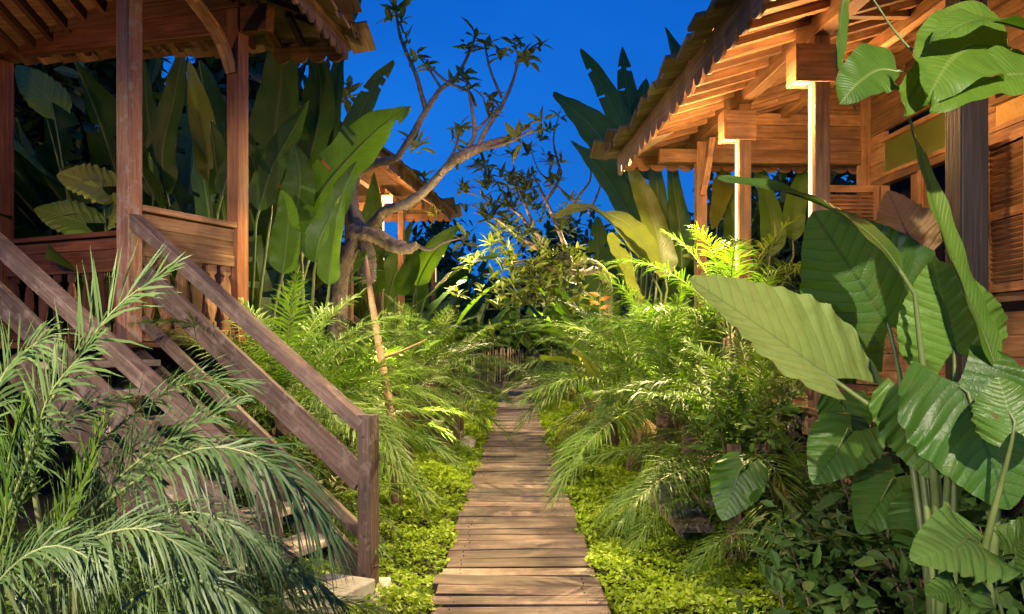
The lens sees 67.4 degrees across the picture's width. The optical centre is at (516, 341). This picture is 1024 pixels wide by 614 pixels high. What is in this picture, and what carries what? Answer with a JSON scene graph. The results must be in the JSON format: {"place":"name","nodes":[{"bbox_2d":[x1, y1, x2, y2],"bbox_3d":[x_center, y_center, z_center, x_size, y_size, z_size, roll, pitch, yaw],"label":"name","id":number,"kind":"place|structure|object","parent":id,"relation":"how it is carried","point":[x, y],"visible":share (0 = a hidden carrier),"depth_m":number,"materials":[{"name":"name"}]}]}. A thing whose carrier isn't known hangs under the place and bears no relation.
{"place":"outdoors","nodes":[
{"label":"outdoors","id":0,"kind":"place"},
{"bbox_2d":[14,225,64,481],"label":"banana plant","id":1,"kind":"object","parent":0,"point":[42,472],"visible":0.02,"depth_m":9.14,"materials":[{"name":"green plant"}]},
{"bbox_2d":[19,164,145,482],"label":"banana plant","id":2,"kind":"object","parent":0,"point":[75,196],"visible":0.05,"depth_m":8.42,"materials":[{"name":"green plant"}]},
{"bbox_2d":[45,244,204,485],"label":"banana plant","id":3,"kind":"object","parent":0,"point":[53,255],"visible":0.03,"depth_m":7.76,"materials":[{"name":"green plant"}]},
{"bbox_2d":[95,0,853,292],"label":"sky","id":4,"kind":"structure","parent":0,"point":[601,28],"materials":[{"name":"blue"}]},
{"bbox_2d":[0,368,1021,613],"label":"ground","id":5,"kind":"structure","parent":0,"point":[44,494],"depth_m":6.76,"materials":[{"name":"soil"}]},
{"bbox_2d":[0,385,114,613],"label":"areca palm","id":6,"kind":"object","parent":5,"relation":"on","point":[4,504],"visible":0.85,"depth_m":2.21,"materials":[{"name":"green plant"}]},
{"bbox_2d":[14,117,100,455],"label":"banana plant","id":7,"kind":"object","parent":5,"relation":"on","point":[24,143],"visible":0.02,"depth_m":10.99,"materials":[{"name":"green plant"}]},
{"bbox_2d":[15,65,115,502],"bbox_3d":[-4.596,-0.687,7.766,1.831,4.595,0.666,0,0,39],"label":"elephant ear","id":8,"kind":"object","parent":5,"relation":"on","point":[40,91],"visible":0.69,"depth_m":7.49},
{"bbox_2d":[20,103,166,465],"bbox_3d":[-7.100,-0.985,10.348,4.267,5.201,3.816,0,0,42],"label":"banana plant","id":9,"kind":"object","parent":5,"relation":"on","point":[48,154],"visible":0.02,"depth_m":9.34,"materials":[{"name":"green plant"}]},
{"bbox_2d":[14,61,197,441],"bbox_3d":[-6.101,-1.332,11.174,3.645,5.903,6.306,0,0,0],"label":"banana plant","id":10,"kind":"object","parent":5,"relation":"on","point":[36,183],"visible":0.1,"depth_m":9.38,"materials":[{"name":"green plant"}]},
{"bbox_2d":[0,60,301,409],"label":"banana plant","id":11,"kind":"object","parent":5,"relation":"on","point":[219,110],"visible":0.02,"depth_m":9.13,"materials":[{"name":"green plant"}]},
{"bbox_2d":[3,519,299,613],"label":"date palm","id":12,"kind":"object","parent":5,"relation":"on","point":[21,584],"visible":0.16,"depth_m":3.58,"materials":[{"name":"green plant"}]},
{"bbox_2d":[54,142,276,269],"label":"banana plant","id":13,"kind":"object","parent":5,"relation":"on","point":[265,213],"visible":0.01,"depth_m":10.82,"materials":[{"name":"green plant"}]},
{"bbox_2d":[0,242,358,613],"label":"areca palm","id":14,"kind":"object","parent":5,"relation":"on","point":[70,560],"visible":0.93,"depth_m":2.24,"materials":[{"name":"green plant"}]},
{"bbox_2d":[14,50,349,440],"bbox_3d":[-9.535,-5.375,10.946,5.843,14.922,18.577,0,0,34],"label":"foliage","id":15,"kind":"object","parent":5,"relation":"on","point":[68,78],"visible":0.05,"depth_m":12.92,"materials":[{"name":"green plant"}]},
{"bbox_2d":[0,0,375,550],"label":"wooden pavilion","id":16,"kind":"structure","parent":5,"relation":"on","point":[130,36],"depth_m":6.59,"materials":[{"name":"brown wood"}]},
{"bbox_2d":[0,213,378,613],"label":"wooden staircase","id":17,"kind":"structure","parent":5,"relation":"on","point":[336,456],"depth_m":4.67,"materials":[{"name":"brown wood"}]},
{"bbox_2d":[147,457,250,565],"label":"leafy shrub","id":18,"kind":"object","parent":5,"relation":"on","point":[164,481],"visible":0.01,"depth_m":5.30,"materials":[{"name":"green plant"}]},
{"bbox_2d":[142,57,257,495],"bbox_3d":[-3.128,-0.694,7.831,1.624,4.611,0.517,0,0,23],"label":"banana plant","id":19,"kind":"object","parent":5,"relation":"on","point":[160,123],"visible":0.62,"depth_m":7.80,"materials":[{"name":"green plant"}]},
{"bbox_2d":[6,548,395,613],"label":"date palm","id":20,"kind":"object","parent":5,"relation":"on","point":[290,610],"visible":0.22,"depth_m":3.42,"materials":[{"name":"green plant"}]},
{"bbox_2d":[110,120,313,490],"bbox_3d":[-3.248,-0.290,8.481,1.742,3.794,3.960,0,0,14],"label":"banana plant","id":21,"kind":"object","parent":5,"relation":"on","point":[203,188],"visible":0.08,"depth_m":7.84,"materials":[{"name":"green plant"}]},
{"bbox_2d":[165,350,363,504],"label":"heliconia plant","id":22,"kind":"object","parent":5,"relation":"on","point":[170,369],"visible":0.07,"depth_m":6.76,"materials":[{"name":"green plant"}]},
{"bbox_2d":[84,269,460,537],"bbox_3d":[-1.763,0.734,5.973,2.693,2.465,2.655,0,0,4],"label":"date palm","id":23,"kind":"object","parent":5,"relation":"on","point":[279,378],"visible":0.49,"depth_m":5.72,"materials":[{"name":"green plant"}]},
{"bbox_2d":[148,441,403,539],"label":"date palm","id":24,"kind":"object","parent":5,"relation":"on","point":[327,477],"visible":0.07,"depth_m":6.08,"materials":[{"name":"green plant"}]},
{"bbox_2d":[111,404,448,594],"bbox_3d":[-1.734,1.368,5.238,2.287,1.879,2.467,0,0,26],"label":"date palm","id":25,"kind":"object","parent":5,"relation":"on","point":[294,454],"visible":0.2,"depth_m":5.19,"materials":[{"name":"green plant"}]},
{"bbox_2d":[71,391,501,613],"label":"ground cover","id":26,"kind":"object","parent":5,"relation":"on","point":[433,466],"visible":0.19,"depth_m":6.42,"materials":[{"name":"green plant"}]},
{"bbox_2d":[142,298,452,476],"bbox_3d":[-2.141,0.601,7.027,2.919,2.080,2.768,0,0,-44],"label":"date palm","id":27,"kind":"object","parent":5,"relation":"on","point":[312,398],"visible":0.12,"depth_m":6.96,"materials":[{"name":"green plant"}]},
{"bbox_2d":[157,337,467,547],"bbox_3d":[-1.650,1.093,6.462,2.679,2.314,2.998,0,0,-39],"label":"date palm","id":28,"kind":"object","parent":5,"relation":"on","point":[368,372],"visible":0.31,"depth_m":6.19,"materials":[{"name":"green plant"}]},
{"bbox_2d":[283,470,356,557],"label":"leafy shrub","id":29,"kind":"object","parent":5,"relation":"on","point":[338,487],"visible":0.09,"depth_m":5.60,"materials":[{"name":"green plant"}]},
{"bbox_2d":[248,0,394,498],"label":"banana plant","id":30,"kind":"object","parent":5,"relation":"on","point":[280,122],"visible":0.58,"depth_m":7.76,"materials":[{"name":"green plant"}]},
{"bbox_2d":[283,572,374,613],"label":"concrete step","id":31,"kind":"object","parent":5,"relation":"on","point":[362,587],"visible":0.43,"depth_m":4.35,"materials":[{"name":"beige concrete"}]},
{"bbox_2d":[267,106,410,462],"bbox_3d":[-1.661,-0.310,7.293,1.355,3.843,0.812,0,0,0],"label":"banana plant","id":32,"kind":"object","parent":5,"relation":"on","point":[313,203],"visible":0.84,"depth_m":7.24,"materials":[{"name":"green plant"}]},
{"bbox_2d":[304,223,390,336],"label":"foliage","id":33,"kind":"object","parent":5,"relation":"on","point":[321,287],"visible":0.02,"depth_m":18.23,"materials":[{"name":"green plant"}]},
{"bbox_2d":[249,73,461,345],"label":"wooden pavilion","id":34,"kind":"structure","parent":5,"relation":"on","point":[400,180],"depth_m":14.56,"materials":[{"name":"brown wood"}]},
{"bbox_2d":[248,314,499,500],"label":"date palm","id":35,"kind":"object","parent":5,"relation":"on","point":[370,361],"visible":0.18,"depth_m":7.83,"materials":[{"name":"green plant"}]},
{"bbox_2d":[273,297,481,453],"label":"date palm","id":36,"kind":"object","parent":5,"relation":"on","point":[352,337],"visible":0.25,"depth_m":9.11,"materials":[{"name":"green plant"}]},
{"bbox_2d":[366,577,390,611],"bbox_3d":[-0.992,1.548,4.610,0.416,0.145,0.440,0,0,0],"label":"garden light","id":37,"kind":"object","parent":5,"relation":"on","point":[385,581],"visible":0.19,"depth_m":4.67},
{"bbox_2d":[314,222,467,343],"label":"heliconia plant","id":38,"kind":"object","parent":5,"relation":"on","point":[391,272],"visible":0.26,"depth_m":17.23,"materials":[{"name":"green plant"}]},
{"bbox_2d":[348,249,443,505],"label":"sapling tree","id":39,"kind":"object","parent":5,"relation":"on","point":[381,355],"visible":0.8,"depth_m":7.14,"materials":[{"name":"brown plant"}]},
{"bbox_2d":[325,306,476,457],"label":"wooden staircase","id":40,"kind":"structure","parent":5,"relation":"on","point":[466,440],"depth_m":10.94,"materials":[{"name":"wood"}]},
{"bbox_2d":[353,172,498,444],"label":"banana plant","id":41,"kind":"object","parent":5,"relation":"on","point":[416,269],"visible":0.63,"depth_m":10.59,"materials":[{"name":"green plant"}]},
{"bbox_2d":[347,315,515,468],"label":"date palm","id":42,"kind":"object","parent":5,"relation":"on","point":[405,358],"visible":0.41,"depth_m":9.66,"materials":[{"name":"green plant"}]},
{"bbox_2d":[431,254,444,326],"bbox_3d":[-2.148,-0.440,21.000,0.370,4.080,0.180,0,0,0],"label":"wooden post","id":43,"kind":"object","parent":5,"relation":"on","point":[433,285],"visible":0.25,"depth_m":20.95,"materials":[{"name":"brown wood"}]},
{"bbox_2d":[371,311,508,419],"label":"date palm","id":44,"kind":"object","parent":5,"relation":"on","point":[459,333],"visible":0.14,"depth_m":14.19,"materials":[{"name":"green plant"}]},
{"bbox_2d":[327,0,557,437],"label":"frangipani tree","id":45,"kind":"object","parent":5,"relation":"on","point":[363,236],"visible":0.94,"depth_m":8.64,"materials":[{"name":"brown plant"}]},
{"bbox_2d":[396,329,490,401],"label":"heliconia plant","id":46,"kind":"object","parent":5,"relation":"on","point":[469,375],"visible":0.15,"depth_m":17.40,"materials":[{"name":"green plant"}]},
{"bbox_2d":[410,322,477,432],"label":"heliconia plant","id":47,"kind":"object","parent":5,"relation":"on","point":[459,356],"visible":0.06,"depth_m":12.41,"materials":[{"name":"green plant"}]},
{"bbox_2d":[348,294,546,435],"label":"date palm","id":48,"kind":"object","parent":5,"relation":"on","point":[494,363],"visible":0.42,"depth_m":11.69,"materials":[{"name":"green plant"}]},
{"bbox_2d":[415,339,487,398],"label":"date palm","id":49,"kind":"object","parent":5,"relation":"on","point":[477,370],"visible":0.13,"depth_m":17.36,"materials":[{"name":"green plant"}]},
{"bbox_2d":[405,262,506,332],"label":"heliconia plant","id":50,"kind":"object","parent":5,"relation":"on","point":[454,279],"visible":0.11,"depth_m":24.66,"materials":[{"name":"green plant"}]},
{"bbox_2d":[384,249,547,347],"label":"heliconia plant","id":51,"kind":"object","parent":5,"relation":"on","point":[422,291],"visible":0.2,"depth_m":19.41,"materials":[{"name":"green plant"}]},
{"bbox_2d":[446,336,496,392],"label":"date palm","id":52,"kind":"object","parent":5,"relation":"on","point":[460,373],"visible":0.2,"depth_m":20.91,"materials":[{"name":"green plant"}]},
{"bbox_2d":[423,269,536,369],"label":"heliconia plant","id":53,"kind":"object","parent":5,"relation":"on","point":[474,309],"visible":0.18,"depth_m":24.48,"materials":[{"name":"green plant"}]},
{"bbox_2d":[459,292,507,355],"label":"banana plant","id":54,"kind":"object","parent":5,"relation":"on","point":[467,301],"visible":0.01,"depth_m":32.40,"materials":[{"name":"green plant"}]},
{"bbox_2d":[451,259,515,382],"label":"heliconia plant","id":55,"kind":"object","parent":5,"relation":"on","point":[484,306],"visible":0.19,"depth_m":27.93,"materials":[{"name":"green plant"}]},
{"bbox_2d":[457,312,521,379],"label":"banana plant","id":56,"kind":"object","parent":5,"relation":"on","point":[486,316],"visible":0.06,"depth_m":32.23,"materials":[{"name":"green plant"}]},
{"bbox_2d":[304,204,709,378],"bbox_3d":[-0.106,-2.060,34.276,23.622,8.504,9.003,0,0,0],"label":"foliage","id":57,"kind":"object","parent":5,"relation":"on","point":[447,263],"visible":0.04,"depth_m":33.91,"materials":[{"name":"green plant"}]},
{"bbox_2d":[477,284,542,380],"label":"banana plant","id":58,"kind":"object","parent":5,"relation":"on","point":[493,310],"visible":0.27,"depth_m":31.36,"materials":[{"name":"green plant"}]},
{"bbox_2d":[451,346,569,381],"bbox_3d":[0.150,0.838,30.607,9.500,1.550,0.166,0,0,0],"label":"bamboo fence","id":59,"kind":"object","parent":5,"relation":"on","point":[518,354],"visible":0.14,"depth_m":30.57,"materials":[{"name":"brown wood"}]},
{"bbox_2d":[413,107,623,425],"bbox_3d":[0.196,-1.225,12.778,3.820,5.746,1.961,0,0,0],"label":"frangipani tree","id":60,"kind":"object","parent":5,"relation":"on","point":[549,261],"visible":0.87,"depth_m":12.60,"materials":[{"name":"green plant"}]},
{"bbox_2d":[429,381,609,613],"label":"boardwalk path","id":61,"kind":"structure","parent":5,"relation":"on","point":[515,549],"depth_m":5.74,"materials":[{"name":"brown wood"}]},
{"bbox_2d":[484,289,556,379],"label":"banana plant","id":62,"kind":"object","parent":5,"relation":"on","point":[525,341],"visible":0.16,"depth_m":31.15,"materials":[{"name":"green plant"}]},
{"bbox_2d":[497,306,558,380],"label":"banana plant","id":63,"kind":"object","parent":5,"relation":"on","point":[534,337],"visible":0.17,"depth_m":30.29,"materials":[{"name":"green plant"}]},
{"bbox_2d":[506,285,572,376],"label":"heliconia plant","id":64,"kind":"object","parent":5,"relation":"on","point":[537,313],"visible":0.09,"depth_m":27.47,"materials":[{"name":"green plant"}]},
{"bbox_2d":[535,339,593,408],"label":"date palm","id":65,"kind":"object","parent":5,"relation":"on","point":[569,356],"visible":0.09,"depth_m":16.64,"materials":[{"name":"green plant"}]},
{"bbox_2d":[528,353,628,430],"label":"fern","id":66,"kind":"object","parent":5,"relation":"on","point":[575,387],"visible":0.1,"depth_m":12.27,"materials":[{"name":"green plant"}]},
{"bbox_2d":[535,320,630,418],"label":"date palm","id":67,"kind":"object","parent":5,"relation":"on","point":[555,402],"visible":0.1,"depth_m":13.66,"materials":[{"name":"green plant"}]},
{"bbox_2d":[507,216,660,358],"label":"heliconia plant","id":68,"kind":"object","parent":5,"relation":"on","point":[598,232],"visible":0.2,"depth_m":17.97,"materials":[{"name":"green plant"}]},
{"bbox_2d":[500,281,693,447],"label":"date palm","id":69,"kind":"object","parent":5,"relation":"on","point":[615,439],"visible":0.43,"depth_m":10.96,"materials":[{"name":"green plant"}]},
{"bbox_2d":[589,292,609,466],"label":"heliconia flower","id":70,"kind":"object","parent":5,"relation":"on","point":[602,298],"visible":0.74,"depth_m":9.00,"materials":[{"name":"orange plant"}]},
{"bbox_2d":[486,310,721,483],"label":"date palm","id":71,"kind":"object","parent":5,"relation":"on","point":[629,465],"visible":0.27,"depth_m":8.63,"materials":[{"name":"green plant"}]},
{"bbox_2d":[553,27,680,323],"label":"banana plant","id":72,"kind":"object","parent":5,"relation":"on","point":[591,124],"visible":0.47,"depth_m":10.98,"materials":[{"name":"green plant"}]},
{"bbox_2d":[542,247,693,360],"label":"heliconia plant","id":73,"kind":"object","parent":5,"relation":"on","point":[689,269],"visible":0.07,"depth_m":14.52,"materials":[{"name":"green plant"}]},
{"bbox_2d":[554,167,692,469],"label":"banana plant","id":74,"kind":"object","parent":5,"relation":"on","point":[646,238],"visible":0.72,"depth_m":9.29,"materials":[{"name":"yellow plant"}]},
{"bbox_2d":[572,348,676,446],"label":"heliconia plant","id":75,"kind":"object","parent":5,"relation":"on","point":[591,368],"visible":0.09,"depth_m":9.55,"materials":[{"name":"green plant"}]},
{"bbox_2d":[540,260,734,423],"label":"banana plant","id":76,"kind":"object","parent":5,"relation":"on","point":[558,359],"visible":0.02,"depth_m":10.27,"materials":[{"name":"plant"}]},
{"bbox_2d":[512,262,799,516],"bbox_3d":[1.480,0.552,7.205,2.847,2.588,3.210,0,0,25],"label":"date palm","id":77,"kind":"object","parent":5,"relation":"on","point":[662,363],"visible":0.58,"depth_m":6.97,"materials":[{"name":"green plant"}]},
{"bbox_2d":[539,300,804,469],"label":"date palm","id":78,"kind":"object","parent":5,"relation":"on","point":[616,401],"visible":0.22,"depth_m":7.72,"materials":[{"name":"green plant"}]},
{"bbox_2d":[564,345,811,559],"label":"date palm","id":79,"kind":"object","parent":5,"relation":"on","point":[675,454],"visible":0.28,"depth_m":5.63,"materials":[{"name":"green plant"}]},
{"bbox_2d":[532,391,886,613],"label":"ground cover","id":80,"kind":"object","parent":5,"relation":"on","point":[690,592],"visible":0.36,"depth_m":5.36,"materials":[{"name":"green plant"}]},
{"bbox_2d":[654,477,708,540],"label":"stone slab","id":81,"kind":"structure","parent":80,"relation":"on","point":[689,511],"depth_m":5.81,"materials":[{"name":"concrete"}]},
{"bbox_2d":[646,411,807,567],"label":"plank steps","id":82,"kind":"structure","parent":5,"relation":"on","point":[697,523],"depth_m":5.49,"materials":[{"name":"brown wood"}]},
{"bbox_2d":[571,214,898,423],"bbox_3d":[2.014,0.222,7.049,3.044,2.896,2.789,0,0,16],"label":"date palm","id":83,"kind":"object","parent":5,"relation":"on","point":[722,249],"visible":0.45,"depth_m":6.79,"materials":[{"name":"green plant"}]},
{"bbox_2d":[571,332,902,610],"bbox_3d":[1.786,1.047,5.693,2.669,2.282,2.894,0,0,10],"label":"date palm","id":84,"kind":"object","parent":5,"relation":"on","point":[634,489],"visible":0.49,"depth_m":5.46,"materials":[{"name":"green plant"}]},
{"bbox_2d":[668,353,807,559],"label":"leafy shrub","id":85,"kind":"object","parent":5,"relation":"on","point":[786,406],"visible":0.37,"depth_m":5.45,"materials":[{"name":"green plant"}]},
{"bbox_2d":[587,170,889,447],"bbox_3d":[5.807,-1.092,19.222,7.822,6.374,33.092,0,0,-4],"label":"foliage","id":86,"kind":"object","parent":5,"relation":"on","point":[785,253],"visible":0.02,"depth_m":13.24,"materials":[{"name":"green plant"}]},
{"bbox_2d":[658,479,821,605],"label":"date palm","id":87,"kind":"object","parent":5,"relation":"on","point":[730,561],"visible":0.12,"depth_m":5.14,"materials":[{"name":"green plant"}]},
{"bbox_2d":[682,168,807,359],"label":"banana plant","id":88,"kind":"object","parent":5,"relation":"on","point":[723,201],"visible":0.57,"depth_m":9.18,"materials":[{"name":"green plant"}]},
{"bbox_2d":[710,449,824,555],"bbox_3d":[1.534,1.137,4.685,0.712,0.942,0.262,0,0,0],"label":"elephant ear","id":89,"kind":"object","parent":5,"relation":"on","point":[736,480],"visible":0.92,"depth_m":4.65},
{"bbox_2d":[677,418,870,583],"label":"date palm","id":90,"kind":"object","parent":5,"relation":"on","point":[700,559],"visible":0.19,"depth_m":5.05,"materials":[{"name":"green plant"}]},
{"bbox_2d":[727,559,882,613],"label":"leafy shrub","id":91,"kind":"object","parent":5,"relation":"on","point":[785,576],"visible":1,"depth_m":3.38,"materials":[{"name":"green plant"}]},
{"bbox_2d":[590,0,1023,528],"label":"wooden bungalow","id":92,"kind":"object","parent":5,"relation":"on","point":[730,55],"visible":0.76,"depth_m":6.14,"materials":[{"name":"brown wood"}]},
{"bbox_2d":[718,110,755,270],"bbox_3d":[1.965,-1.335,6.834,0.290,1.410,0.170,0,0,-3],"label":"post lamp","id":93,"kind":"object","parent":92,"relation":"attached to","point":[733,125],"visible":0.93,"depth_m":6.75,"materials":[{"name":"brown wood"}]},
{"bbox_2d":[786,43,836,217],"bbox_3d":[2.046,-1.335,5.326,0.290,1.410,0.170,0,0,-3],"label":"post lamp","id":94,"kind":"object","parent":92,"relation":"attached to","point":[806,63],"visible":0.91,"depth_m":5.25,"materials":[{"name":"brown wood"}]},
{"bbox_2d":[830,113,944,220],"bbox_3d":[3.493,-1.197,7.177,0.740,1.765,1.450,0,0,-3],"label":"window","id":95,"kind":"structure","parent":92,"relation":"in","point":[901,162],"depth_m":7.51,"materials":[{"name":"brown wood"}]},
{"bbox_2d":[988,94,1023,302],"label":"window","id":96,"kind":"structure","parent":92,"relation":"in","point":[1005,164],"depth_m":5.95,"materials":[{"name":"brown wood"}]},
{"bbox_2d":[767,461,852,553],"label":"leafy shrub","id":97,"kind":"object","parent":5,"relation":"on","point":[826,511],"visible":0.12,"depth_m":4.67,"materials":[{"name":"green plant"}]},
{"bbox_2d":[735,487,904,613],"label":"leafy shrub","id":98,"kind":"object","parent":5,"relation":"on","point":[836,564],"visible":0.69,"depth_m":3.87,"materials":[{"name":"green plant"}]},
{"bbox_2d":[689,191,1023,613],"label":"elephant ear","id":99,"kind":"object","parent":5,"relation":"on","point":[839,315],"visible":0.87,"depth_m":2.91},
{"bbox_2d":[718,117,1001,613],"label":"banana plant","id":100,"kind":"object","parent":5,"relation":"on","point":[990,337],"visible":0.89,"depth_m":2.71,"materials":[{"name":"green plant"}]},
{"bbox_2d":[807,388,919,612],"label":"elephant ear","id":101,"kind":"object","parent":5,"relation":"on","point":[844,440],"visible":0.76,"depth_m":3.61},
{"bbox_2d":[805,382,943,610],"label":"leafy shrub","id":102,"kind":"object","parent":5,"relation":"on","point":[902,469],"visible":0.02,"depth_m":4.25,"materials":[{"name":"green plant"}]},
{"bbox_2d":[809,520,1023,613],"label":"leafy shrub","id":103,"kind":"object","parent":5,"relation":"on","point":[912,599],"visible":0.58,"depth_m":3.29,"materials":[{"name":"green plant"}]},
{"bbox_2d":[835,0,1023,115],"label":"banana plant","id":104,"kind":"object","parent":5,"relation":"on","point":[964,52],"visible":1,"depth_m":2.23,"materials":[{"name":"green plant"}]},
{"bbox_2d":[907,480,1023,613],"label":"leafy shrub","id":105,"kind":"object","parent":5,"relation":"on","point":[972,511],"visible":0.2,"depth_m":3.37,"materials":[{"name":"green plant"}]},
{"bbox_2d":[909,503,1023,613],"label":"elephant ear","id":106,"kind":"object","parent":5,"relation":"on","point":[947,539],"visible":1,"depth_m":1.86},
{"bbox_2d":[514,263,628,343],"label":"fern","id":107,"kind":"object","parent":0,"point":[564,296],"visible":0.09,"depth_m":22.23,"materials":[{"name":"green plant"}]},
{"bbox_2d":[837,378,877,385],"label":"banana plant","id":108,"kind":"object","parent":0,"point":[847,381],"depth_m":9.24,"materials":[{"name":"green plant"}]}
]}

